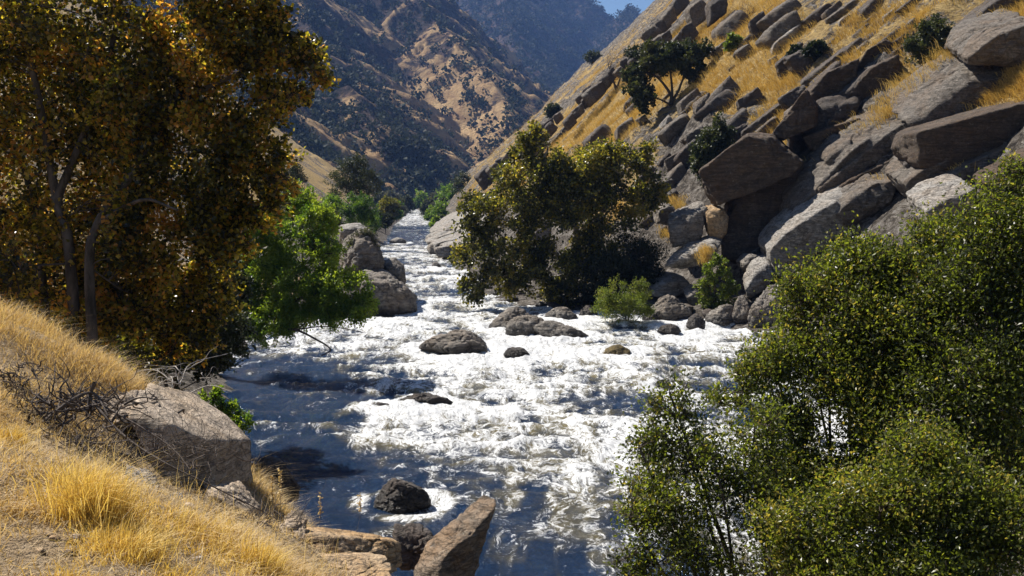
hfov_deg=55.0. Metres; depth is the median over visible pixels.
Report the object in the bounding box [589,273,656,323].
willow shrub
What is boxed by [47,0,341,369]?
sycamore tree
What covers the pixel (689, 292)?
boulder
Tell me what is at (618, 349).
boulder
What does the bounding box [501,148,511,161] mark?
crag
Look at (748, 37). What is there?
hillside rock
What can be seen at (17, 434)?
grass tuft
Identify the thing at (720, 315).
boulder
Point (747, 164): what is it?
cliff block
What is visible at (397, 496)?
boulder
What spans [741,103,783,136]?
cliff block
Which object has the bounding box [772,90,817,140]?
cliff block
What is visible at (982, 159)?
cliff block
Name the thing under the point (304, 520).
rock
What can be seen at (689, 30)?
crag
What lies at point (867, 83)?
cliff block
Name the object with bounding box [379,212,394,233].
bush
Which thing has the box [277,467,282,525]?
seed stalk
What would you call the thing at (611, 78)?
crag
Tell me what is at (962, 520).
bush
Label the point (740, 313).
boulder
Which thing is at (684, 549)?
bush
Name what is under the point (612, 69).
crag
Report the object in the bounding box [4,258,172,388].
shrub
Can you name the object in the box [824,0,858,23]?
outcrop
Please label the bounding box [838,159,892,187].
cliff block
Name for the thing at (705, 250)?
cliff grass
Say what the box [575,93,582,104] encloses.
crag
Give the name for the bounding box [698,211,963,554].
bush
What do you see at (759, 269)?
boulder
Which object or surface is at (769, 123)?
hillside rock
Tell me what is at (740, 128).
outcrop
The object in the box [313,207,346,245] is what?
riverside tree
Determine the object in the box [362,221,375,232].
bush
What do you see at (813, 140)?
cliff block
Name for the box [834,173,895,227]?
cliff block
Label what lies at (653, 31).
crag
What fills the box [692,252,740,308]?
shrub
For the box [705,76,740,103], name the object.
hillside rock
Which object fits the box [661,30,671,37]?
crag
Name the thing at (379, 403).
boulder
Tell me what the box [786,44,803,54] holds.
shrub
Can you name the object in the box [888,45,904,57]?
hillside rock
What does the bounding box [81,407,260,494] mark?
dead brush
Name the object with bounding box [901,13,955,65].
shrub
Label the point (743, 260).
boulder
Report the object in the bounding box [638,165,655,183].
hillside rock
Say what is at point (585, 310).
boulder
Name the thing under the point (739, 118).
hillside rock
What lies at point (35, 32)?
sycamore tree
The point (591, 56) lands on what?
shrub
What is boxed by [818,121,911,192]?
cliff block
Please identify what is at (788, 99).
outcrop
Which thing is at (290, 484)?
boulder
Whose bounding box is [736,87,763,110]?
outcrop
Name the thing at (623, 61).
crag
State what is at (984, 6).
cliff block
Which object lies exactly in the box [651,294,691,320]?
boulder
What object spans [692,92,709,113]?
outcrop
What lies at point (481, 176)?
crag
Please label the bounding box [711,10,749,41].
hillside rock
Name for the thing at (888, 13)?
hillside rock
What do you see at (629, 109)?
hillside rock
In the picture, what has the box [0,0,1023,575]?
ground
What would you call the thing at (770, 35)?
hillside rock
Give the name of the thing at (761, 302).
boulder
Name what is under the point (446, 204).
bush
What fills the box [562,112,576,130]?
crag
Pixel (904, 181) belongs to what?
cliff block
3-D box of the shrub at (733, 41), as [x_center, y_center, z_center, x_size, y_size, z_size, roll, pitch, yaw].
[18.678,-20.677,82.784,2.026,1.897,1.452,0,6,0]
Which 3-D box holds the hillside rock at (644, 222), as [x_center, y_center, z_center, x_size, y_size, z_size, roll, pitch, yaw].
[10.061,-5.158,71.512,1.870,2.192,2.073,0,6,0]
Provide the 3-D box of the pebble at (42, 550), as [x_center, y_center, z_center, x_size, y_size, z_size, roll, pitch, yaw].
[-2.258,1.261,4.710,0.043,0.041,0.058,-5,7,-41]
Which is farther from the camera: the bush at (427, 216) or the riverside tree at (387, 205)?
the bush at (427, 216)
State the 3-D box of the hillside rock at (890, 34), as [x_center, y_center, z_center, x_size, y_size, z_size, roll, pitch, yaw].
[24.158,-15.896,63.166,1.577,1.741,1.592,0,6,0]
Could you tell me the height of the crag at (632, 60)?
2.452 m
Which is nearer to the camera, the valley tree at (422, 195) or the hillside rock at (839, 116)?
the hillside rock at (839, 116)
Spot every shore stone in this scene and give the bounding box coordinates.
[489,290,499,294]
[506,295,518,301]
[534,301,546,306]
[547,302,560,307]
[684,303,693,311]
[701,309,710,315]
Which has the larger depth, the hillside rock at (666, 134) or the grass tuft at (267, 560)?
the hillside rock at (666, 134)
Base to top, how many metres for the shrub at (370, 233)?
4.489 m
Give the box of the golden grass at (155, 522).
[6,457,335,575]
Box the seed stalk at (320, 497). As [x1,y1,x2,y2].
[317,492,322,523]
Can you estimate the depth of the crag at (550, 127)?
139.00 m
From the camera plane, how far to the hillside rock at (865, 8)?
70.44 m
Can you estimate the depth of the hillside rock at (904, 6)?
65.71 m
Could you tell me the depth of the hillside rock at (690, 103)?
79.77 m
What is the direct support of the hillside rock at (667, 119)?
on the ground at (318, 168)
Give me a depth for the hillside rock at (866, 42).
65.79 m
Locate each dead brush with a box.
[0,359,73,394]
[3,355,263,511]
[10,361,100,427]
[38,412,151,464]
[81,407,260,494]
[129,346,230,392]
[208,474,325,542]
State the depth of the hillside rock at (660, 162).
75.91 m
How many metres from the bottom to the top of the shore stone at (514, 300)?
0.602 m
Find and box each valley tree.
[369,191,384,206]
[381,188,401,199]
[398,194,416,212]
[413,188,428,208]
[419,197,433,213]
[426,201,448,220]
[427,191,441,200]
[433,181,452,200]
[448,169,470,194]
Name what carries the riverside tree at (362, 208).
on the ground at (318, 168)
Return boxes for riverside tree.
[281,160,309,226]
[283,188,316,262]
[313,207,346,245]
[317,190,347,220]
[321,152,384,206]
[339,190,381,224]
[378,193,401,226]
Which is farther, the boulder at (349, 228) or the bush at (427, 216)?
the bush at (427, 216)
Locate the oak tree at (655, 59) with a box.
[619,36,715,116]
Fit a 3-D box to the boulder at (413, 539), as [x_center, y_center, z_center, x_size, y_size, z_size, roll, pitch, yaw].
[-1.016,2.771,10.467,0.454,0.617,1.049,0,6,0]
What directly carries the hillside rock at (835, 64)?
on the ground at (318, 168)
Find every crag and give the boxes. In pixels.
[473,164,491,189]
[485,162,501,179]
[495,157,503,166]
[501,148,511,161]
[543,118,553,125]
[543,121,557,136]
[552,112,563,124]
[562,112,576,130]
[570,103,584,119]
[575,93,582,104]
[581,87,598,107]
[581,99,587,109]
[591,81,606,99]
[597,72,610,89]
[602,71,614,83]
[607,67,615,78]
[612,66,622,78]
[619,57,627,68]
[627,57,637,64]
[640,25,661,40]
[652,33,671,44]
[654,19,671,32]
[660,5,676,26]
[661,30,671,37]
[669,0,689,15]
[671,32,684,43]
[680,23,698,40]
[684,0,705,26]
[705,0,727,26]
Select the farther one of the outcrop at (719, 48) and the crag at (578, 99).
the crag at (578, 99)
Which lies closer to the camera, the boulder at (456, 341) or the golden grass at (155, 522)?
the golden grass at (155, 522)
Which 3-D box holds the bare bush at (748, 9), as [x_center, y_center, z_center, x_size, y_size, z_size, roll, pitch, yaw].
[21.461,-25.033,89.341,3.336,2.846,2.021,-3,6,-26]
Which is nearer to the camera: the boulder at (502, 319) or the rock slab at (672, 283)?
the boulder at (502, 319)
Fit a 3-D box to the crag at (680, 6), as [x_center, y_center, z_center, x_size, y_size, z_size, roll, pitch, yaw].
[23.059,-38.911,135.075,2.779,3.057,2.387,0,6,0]
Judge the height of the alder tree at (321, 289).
6.900 m
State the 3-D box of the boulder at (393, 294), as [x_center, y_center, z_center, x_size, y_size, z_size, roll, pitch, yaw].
[-7.420,0.131,58.160,3.828,2.752,5.061,0,6,0]
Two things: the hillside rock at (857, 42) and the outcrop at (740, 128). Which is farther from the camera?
the outcrop at (740, 128)
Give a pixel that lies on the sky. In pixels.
(611, 6)
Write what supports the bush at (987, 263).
on the ground at (318, 168)
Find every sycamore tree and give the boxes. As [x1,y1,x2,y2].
[0,0,224,346]
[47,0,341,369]
[443,119,671,309]
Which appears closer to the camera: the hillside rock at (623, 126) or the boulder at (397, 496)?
the boulder at (397, 496)
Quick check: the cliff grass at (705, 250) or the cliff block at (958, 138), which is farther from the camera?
the cliff grass at (705, 250)
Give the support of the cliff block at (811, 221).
on the ground at (318, 168)
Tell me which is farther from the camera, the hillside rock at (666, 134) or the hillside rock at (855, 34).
the hillside rock at (666, 134)
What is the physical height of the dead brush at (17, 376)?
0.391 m
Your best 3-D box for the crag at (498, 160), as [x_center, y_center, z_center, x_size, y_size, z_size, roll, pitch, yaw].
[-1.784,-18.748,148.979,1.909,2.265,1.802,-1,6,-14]
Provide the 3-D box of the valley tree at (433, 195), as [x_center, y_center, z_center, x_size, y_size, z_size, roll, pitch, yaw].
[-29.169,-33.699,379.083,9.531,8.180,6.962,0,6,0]
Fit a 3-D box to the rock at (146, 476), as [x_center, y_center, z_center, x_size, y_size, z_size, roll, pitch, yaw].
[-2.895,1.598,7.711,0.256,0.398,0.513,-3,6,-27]
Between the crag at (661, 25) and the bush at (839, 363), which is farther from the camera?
the crag at (661, 25)
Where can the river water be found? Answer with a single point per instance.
(528, 443)
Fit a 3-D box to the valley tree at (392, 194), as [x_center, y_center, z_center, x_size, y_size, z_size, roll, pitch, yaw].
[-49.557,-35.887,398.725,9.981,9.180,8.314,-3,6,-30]
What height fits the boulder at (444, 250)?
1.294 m
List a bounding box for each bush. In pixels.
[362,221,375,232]
[369,216,381,231]
[372,204,388,225]
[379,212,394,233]
[394,209,403,221]
[421,204,433,220]
[428,214,440,226]
[435,200,449,209]
[444,188,457,199]
[600,362,837,575]
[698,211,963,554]
[729,401,1023,575]
[739,0,758,16]
[830,148,1023,575]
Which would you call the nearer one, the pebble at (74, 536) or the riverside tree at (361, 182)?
the pebble at (74, 536)
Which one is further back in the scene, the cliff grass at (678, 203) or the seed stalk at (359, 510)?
the cliff grass at (678, 203)
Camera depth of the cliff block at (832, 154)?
56.14 m
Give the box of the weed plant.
[198,385,256,433]
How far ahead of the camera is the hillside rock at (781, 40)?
76.98 m
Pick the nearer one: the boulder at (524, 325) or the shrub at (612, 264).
the boulder at (524, 325)
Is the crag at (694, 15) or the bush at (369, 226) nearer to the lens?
the crag at (694, 15)
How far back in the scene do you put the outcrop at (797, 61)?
70.85 m
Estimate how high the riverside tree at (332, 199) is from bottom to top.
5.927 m
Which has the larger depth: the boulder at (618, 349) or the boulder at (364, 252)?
the boulder at (364, 252)
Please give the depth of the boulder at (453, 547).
9.66 m
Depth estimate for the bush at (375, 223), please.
134.64 m
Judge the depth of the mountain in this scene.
821.27 m
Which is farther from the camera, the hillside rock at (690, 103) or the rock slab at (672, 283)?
the hillside rock at (690, 103)
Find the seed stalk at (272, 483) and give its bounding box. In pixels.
[269,473,274,517]
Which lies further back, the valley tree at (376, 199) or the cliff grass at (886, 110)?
the valley tree at (376, 199)
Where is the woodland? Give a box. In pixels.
[80,0,640,200]
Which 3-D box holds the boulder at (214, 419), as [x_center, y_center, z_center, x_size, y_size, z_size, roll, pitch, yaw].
[-3.504,1.595,10.918,1.180,1.164,2.918,-2,6,-16]
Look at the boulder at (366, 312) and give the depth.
55.04 m
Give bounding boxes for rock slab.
[204,480,260,518]
[425,211,487,253]
[648,272,689,296]
[665,235,721,268]
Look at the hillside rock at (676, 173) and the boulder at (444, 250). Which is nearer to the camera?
the hillside rock at (676, 173)
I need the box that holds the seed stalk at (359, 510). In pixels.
[356,492,362,531]
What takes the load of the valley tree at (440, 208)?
on the ground at (318, 168)
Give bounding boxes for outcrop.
[661,179,674,197]
[664,152,677,172]
[679,125,703,144]
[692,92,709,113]
[710,40,725,57]
[731,124,747,140]
[733,44,753,60]
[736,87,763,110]
[748,11,764,39]
[768,55,777,64]
[775,55,788,78]
[777,85,805,110]
[783,50,814,76]
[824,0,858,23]
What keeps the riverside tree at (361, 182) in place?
on the ground at (318, 168)
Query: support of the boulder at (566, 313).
in the river water
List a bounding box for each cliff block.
[698,132,802,204]
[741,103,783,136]
[758,184,852,275]
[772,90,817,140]
[779,110,902,212]
[787,94,860,153]
[800,30,875,86]
[802,118,860,150]
[805,58,858,100]
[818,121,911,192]
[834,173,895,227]
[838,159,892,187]
[848,54,899,99]
[857,39,894,71]
[885,157,958,197]
[886,53,1003,124]
[891,99,1023,169]
[899,159,910,168]
[906,174,984,227]
[939,143,1006,183]
[944,8,1023,66]
[952,0,1020,27]
[973,148,1023,207]
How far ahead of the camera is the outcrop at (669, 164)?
73.32 m
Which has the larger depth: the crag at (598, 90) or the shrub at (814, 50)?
the crag at (598, 90)
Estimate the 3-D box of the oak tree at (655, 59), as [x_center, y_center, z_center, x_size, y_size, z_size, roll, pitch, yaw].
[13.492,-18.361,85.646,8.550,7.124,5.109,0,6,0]
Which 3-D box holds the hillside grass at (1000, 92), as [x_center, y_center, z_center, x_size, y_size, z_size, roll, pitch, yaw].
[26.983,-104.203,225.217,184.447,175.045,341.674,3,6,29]
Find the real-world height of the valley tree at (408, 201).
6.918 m
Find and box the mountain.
[90,0,639,200]
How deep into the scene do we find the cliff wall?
58.89 m
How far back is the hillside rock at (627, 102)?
99.21 m
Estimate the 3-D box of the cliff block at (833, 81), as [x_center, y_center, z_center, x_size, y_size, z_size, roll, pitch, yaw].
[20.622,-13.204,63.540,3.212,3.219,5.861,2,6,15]
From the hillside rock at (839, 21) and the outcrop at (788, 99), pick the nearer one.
the outcrop at (788, 99)
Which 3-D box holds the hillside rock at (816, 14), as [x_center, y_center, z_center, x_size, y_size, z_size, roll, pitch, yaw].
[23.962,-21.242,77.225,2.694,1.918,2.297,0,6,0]
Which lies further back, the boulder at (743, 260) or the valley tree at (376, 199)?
the valley tree at (376, 199)
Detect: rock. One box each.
[125,464,161,493]
[279,510,307,542]
[582,124,611,150]
[614,117,634,140]
[623,96,634,113]
[625,103,636,116]
[635,114,647,124]
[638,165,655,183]
[638,210,653,227]
[657,113,689,143]
[657,152,670,166]
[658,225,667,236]
[659,115,672,128]
[662,162,685,183]
[666,188,677,200]
[673,139,697,168]
[676,88,699,113]
[685,91,706,110]
[693,89,740,117]
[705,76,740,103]
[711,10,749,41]
[726,108,747,128]
[737,33,752,48]
[754,116,778,132]
[755,10,802,48]
[756,0,801,30]
[769,24,800,54]
[796,147,810,159]
[801,3,831,27]
[809,60,841,84]
[821,0,841,19]
[824,101,858,127]
[837,15,846,26]
[838,64,875,96]
[839,37,863,55]
[851,23,869,37]
[855,40,869,51]
[856,0,880,19]
[878,26,900,42]
[882,6,897,21]
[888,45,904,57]
[892,33,908,43]
[895,0,917,12]
[904,17,915,29]
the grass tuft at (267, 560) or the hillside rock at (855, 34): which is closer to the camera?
the grass tuft at (267, 560)
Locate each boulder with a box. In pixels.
[108,389,160,431]
[128,383,252,486]
[254,454,300,501]
[305,527,401,573]
[318,552,391,575]
[338,223,377,243]
[339,229,384,290]
[344,291,374,317]
[360,268,417,316]
[373,478,430,513]
[375,402,388,405]
[383,257,405,283]
[390,237,406,243]
[392,523,433,570]
[400,393,452,404]
[413,495,495,575]
[419,329,487,354]
[432,262,440,266]
[434,244,454,256]
[488,306,529,327]
[503,347,529,356]
[505,315,543,335]
[532,222,551,240]
[534,320,588,337]
[545,307,577,319]
[579,305,597,314]
[603,344,629,354]
[642,313,658,320]
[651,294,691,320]
[653,203,674,224]
[655,379,668,387]
[657,323,680,334]
[667,201,706,247]
[683,284,702,304]
[686,313,705,329]
[704,205,728,238]
[705,304,733,325]
[731,295,749,323]
[736,253,758,271]
[743,254,775,297]
[747,284,786,327]
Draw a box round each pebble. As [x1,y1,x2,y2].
[35,547,46,554]
[44,531,55,536]
[48,535,60,540]
[59,549,78,556]
[70,534,81,539]
[191,555,202,561]
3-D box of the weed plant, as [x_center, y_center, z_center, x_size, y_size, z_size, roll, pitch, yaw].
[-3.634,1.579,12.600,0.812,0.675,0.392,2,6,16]
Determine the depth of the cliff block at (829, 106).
59.96 m
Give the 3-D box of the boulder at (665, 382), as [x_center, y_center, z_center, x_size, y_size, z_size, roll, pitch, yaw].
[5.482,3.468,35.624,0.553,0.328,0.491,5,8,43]
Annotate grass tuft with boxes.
[0,420,46,451]
[12,434,210,531]
[77,512,180,565]
[220,525,309,575]
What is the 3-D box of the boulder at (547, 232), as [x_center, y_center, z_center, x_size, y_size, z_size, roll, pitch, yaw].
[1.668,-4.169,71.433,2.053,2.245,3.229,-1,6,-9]
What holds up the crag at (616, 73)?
on the ground at (318, 168)
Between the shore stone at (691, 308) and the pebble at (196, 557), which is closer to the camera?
the pebble at (196, 557)
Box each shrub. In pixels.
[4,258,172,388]
[105,253,259,390]
[345,227,380,248]
[543,102,562,118]
[574,232,669,309]
[582,49,602,63]
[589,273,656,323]
[686,111,737,185]
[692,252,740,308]
[722,31,744,52]
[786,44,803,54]
[800,39,830,61]
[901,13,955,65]
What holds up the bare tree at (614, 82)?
on the ground at (318, 168)
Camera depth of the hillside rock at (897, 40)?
61.89 m
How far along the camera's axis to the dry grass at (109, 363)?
8.31 m
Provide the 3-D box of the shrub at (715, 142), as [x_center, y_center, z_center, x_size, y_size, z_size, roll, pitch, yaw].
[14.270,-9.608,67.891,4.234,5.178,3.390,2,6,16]
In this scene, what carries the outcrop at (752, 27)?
on the ground at (318, 168)
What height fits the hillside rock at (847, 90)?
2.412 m
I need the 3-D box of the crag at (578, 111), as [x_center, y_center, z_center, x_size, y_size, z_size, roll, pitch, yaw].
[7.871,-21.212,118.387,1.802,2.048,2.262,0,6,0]
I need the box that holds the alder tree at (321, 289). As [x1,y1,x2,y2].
[209,178,379,355]
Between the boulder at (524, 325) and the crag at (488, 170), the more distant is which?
the crag at (488, 170)
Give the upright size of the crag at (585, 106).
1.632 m
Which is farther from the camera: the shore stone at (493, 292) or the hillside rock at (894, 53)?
the shore stone at (493, 292)
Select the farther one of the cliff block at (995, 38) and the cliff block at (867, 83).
the cliff block at (867, 83)
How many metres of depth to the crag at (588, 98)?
116.79 m
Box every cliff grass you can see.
[655,191,689,242]
[691,244,716,266]
[804,0,1023,160]
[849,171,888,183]
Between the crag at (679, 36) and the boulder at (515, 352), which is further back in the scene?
the crag at (679, 36)
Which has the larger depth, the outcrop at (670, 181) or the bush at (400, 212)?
the bush at (400, 212)
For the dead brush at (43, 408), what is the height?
0.803 m
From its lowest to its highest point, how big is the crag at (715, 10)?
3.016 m
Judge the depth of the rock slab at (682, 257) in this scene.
56.68 m
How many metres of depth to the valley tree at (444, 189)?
297.66 m
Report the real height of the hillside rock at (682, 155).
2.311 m
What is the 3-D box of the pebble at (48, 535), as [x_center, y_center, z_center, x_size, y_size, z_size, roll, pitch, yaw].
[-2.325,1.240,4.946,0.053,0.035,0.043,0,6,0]
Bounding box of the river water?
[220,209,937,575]
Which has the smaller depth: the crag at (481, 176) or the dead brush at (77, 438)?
the dead brush at (77, 438)
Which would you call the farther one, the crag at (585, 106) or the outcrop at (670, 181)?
the crag at (585, 106)
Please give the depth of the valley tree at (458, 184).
238.02 m
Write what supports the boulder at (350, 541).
on the ground at (318, 168)
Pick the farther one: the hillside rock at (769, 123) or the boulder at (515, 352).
the hillside rock at (769, 123)
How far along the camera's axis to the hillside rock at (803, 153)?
59.78 m
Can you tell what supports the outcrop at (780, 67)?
on the ground at (318, 168)
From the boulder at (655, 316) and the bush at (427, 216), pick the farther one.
the bush at (427, 216)
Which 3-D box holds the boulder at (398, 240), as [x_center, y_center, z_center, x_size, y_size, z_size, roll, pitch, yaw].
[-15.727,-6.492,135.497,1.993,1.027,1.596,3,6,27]
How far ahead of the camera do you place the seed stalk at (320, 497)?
9.24 m
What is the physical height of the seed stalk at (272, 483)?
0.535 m
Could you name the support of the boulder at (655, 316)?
on the ground at (318, 168)
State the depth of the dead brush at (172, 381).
13.43 m
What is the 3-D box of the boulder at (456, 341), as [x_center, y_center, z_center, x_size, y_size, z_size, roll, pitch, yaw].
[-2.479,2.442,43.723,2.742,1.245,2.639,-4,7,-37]
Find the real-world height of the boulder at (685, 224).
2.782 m
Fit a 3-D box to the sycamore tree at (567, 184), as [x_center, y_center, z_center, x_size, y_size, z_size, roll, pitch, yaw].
[2.862,-4.262,59.627,14.328,11.864,5.771,-1,6,-10]
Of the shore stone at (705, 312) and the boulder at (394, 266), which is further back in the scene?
the boulder at (394, 266)
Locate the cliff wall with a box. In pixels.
[721,159,809,263]
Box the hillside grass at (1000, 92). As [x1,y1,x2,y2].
[452,0,1023,276]
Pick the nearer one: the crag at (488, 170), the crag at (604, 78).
the crag at (604, 78)
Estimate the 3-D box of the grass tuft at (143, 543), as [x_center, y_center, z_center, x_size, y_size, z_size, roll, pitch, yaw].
[-1.916,1.252,4.921,0.636,0.354,0.568,0,6,0]
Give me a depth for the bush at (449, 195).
248.33 m
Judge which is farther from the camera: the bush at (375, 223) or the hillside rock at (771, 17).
the bush at (375, 223)
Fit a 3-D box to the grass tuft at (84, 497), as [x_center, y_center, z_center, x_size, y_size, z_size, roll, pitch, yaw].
[-2.188,1.071,5.266,1.093,0.616,1.252,0,6,0]
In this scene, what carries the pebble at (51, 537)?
on the ground at (318, 168)
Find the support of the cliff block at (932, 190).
on the ground at (318, 168)
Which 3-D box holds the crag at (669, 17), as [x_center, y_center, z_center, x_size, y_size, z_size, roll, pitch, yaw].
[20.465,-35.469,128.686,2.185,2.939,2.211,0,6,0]
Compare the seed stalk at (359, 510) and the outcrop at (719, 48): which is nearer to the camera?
the seed stalk at (359, 510)
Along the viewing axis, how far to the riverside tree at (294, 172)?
109.07 m
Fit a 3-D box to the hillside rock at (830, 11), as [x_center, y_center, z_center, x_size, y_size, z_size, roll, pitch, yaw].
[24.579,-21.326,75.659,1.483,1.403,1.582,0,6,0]
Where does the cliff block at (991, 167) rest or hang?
on the ground at (318, 168)
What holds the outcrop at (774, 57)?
on the ground at (318, 168)
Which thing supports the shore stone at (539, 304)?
on the ground at (318, 168)
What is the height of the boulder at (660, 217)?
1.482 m
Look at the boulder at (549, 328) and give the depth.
47.14 m
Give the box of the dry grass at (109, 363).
[0,290,357,575]
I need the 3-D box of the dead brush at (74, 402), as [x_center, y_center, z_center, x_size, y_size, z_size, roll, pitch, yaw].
[-3.384,1.196,8.753,2.844,1.185,1.351,1,6,8]
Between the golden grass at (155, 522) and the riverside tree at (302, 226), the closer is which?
the golden grass at (155, 522)
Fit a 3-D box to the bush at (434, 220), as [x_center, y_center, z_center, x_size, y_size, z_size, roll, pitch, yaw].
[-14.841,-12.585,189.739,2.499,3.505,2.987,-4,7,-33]
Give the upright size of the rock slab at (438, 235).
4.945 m
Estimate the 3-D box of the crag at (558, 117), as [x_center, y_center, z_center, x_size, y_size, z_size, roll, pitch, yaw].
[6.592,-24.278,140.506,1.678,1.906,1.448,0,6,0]
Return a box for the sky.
[591,0,654,17]
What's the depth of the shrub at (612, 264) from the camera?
58.37 m
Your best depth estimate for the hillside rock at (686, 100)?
80.09 m
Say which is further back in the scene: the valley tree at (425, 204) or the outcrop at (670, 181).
the valley tree at (425, 204)
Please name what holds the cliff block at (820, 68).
on the ground at (318, 168)
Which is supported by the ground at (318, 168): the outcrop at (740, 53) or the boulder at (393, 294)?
the outcrop at (740, 53)
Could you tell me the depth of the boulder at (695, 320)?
50.85 m
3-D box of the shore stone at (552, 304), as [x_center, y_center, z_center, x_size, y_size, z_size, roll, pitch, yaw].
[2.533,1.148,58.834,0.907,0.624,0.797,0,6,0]
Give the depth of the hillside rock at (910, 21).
62.19 m
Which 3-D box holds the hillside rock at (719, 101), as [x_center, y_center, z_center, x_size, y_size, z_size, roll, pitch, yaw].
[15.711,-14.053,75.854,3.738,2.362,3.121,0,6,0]
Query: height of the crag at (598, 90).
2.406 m
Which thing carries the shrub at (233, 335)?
on the ground at (318, 168)
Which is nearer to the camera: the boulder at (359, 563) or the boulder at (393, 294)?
the boulder at (359, 563)
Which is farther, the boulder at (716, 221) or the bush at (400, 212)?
the bush at (400, 212)
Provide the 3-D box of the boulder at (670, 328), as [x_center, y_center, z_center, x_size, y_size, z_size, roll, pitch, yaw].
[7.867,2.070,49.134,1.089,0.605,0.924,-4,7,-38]
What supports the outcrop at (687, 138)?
on the ground at (318, 168)
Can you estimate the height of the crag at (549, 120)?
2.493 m
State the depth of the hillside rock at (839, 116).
59.69 m
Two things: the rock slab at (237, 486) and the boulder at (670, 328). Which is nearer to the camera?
the rock slab at (237, 486)
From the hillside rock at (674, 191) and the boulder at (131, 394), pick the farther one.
the hillside rock at (674, 191)
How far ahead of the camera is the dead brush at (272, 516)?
8.30 m
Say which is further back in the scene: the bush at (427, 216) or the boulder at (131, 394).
the bush at (427, 216)
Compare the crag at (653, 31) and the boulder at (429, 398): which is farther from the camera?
the crag at (653, 31)
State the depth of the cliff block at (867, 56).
62.37 m
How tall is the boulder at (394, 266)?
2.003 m
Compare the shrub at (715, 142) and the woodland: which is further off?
the woodland
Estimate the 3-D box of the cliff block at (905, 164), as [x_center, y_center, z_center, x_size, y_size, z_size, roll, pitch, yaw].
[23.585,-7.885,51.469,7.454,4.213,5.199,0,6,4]
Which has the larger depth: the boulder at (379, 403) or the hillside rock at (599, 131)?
the hillside rock at (599, 131)
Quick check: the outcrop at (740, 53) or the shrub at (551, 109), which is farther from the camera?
the shrub at (551, 109)
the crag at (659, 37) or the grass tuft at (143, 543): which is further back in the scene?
the crag at (659, 37)
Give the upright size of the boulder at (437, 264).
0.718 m
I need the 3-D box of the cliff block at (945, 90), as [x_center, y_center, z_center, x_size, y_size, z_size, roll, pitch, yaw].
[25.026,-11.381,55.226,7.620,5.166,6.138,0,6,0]
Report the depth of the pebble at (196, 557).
5.31 m
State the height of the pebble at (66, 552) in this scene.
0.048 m

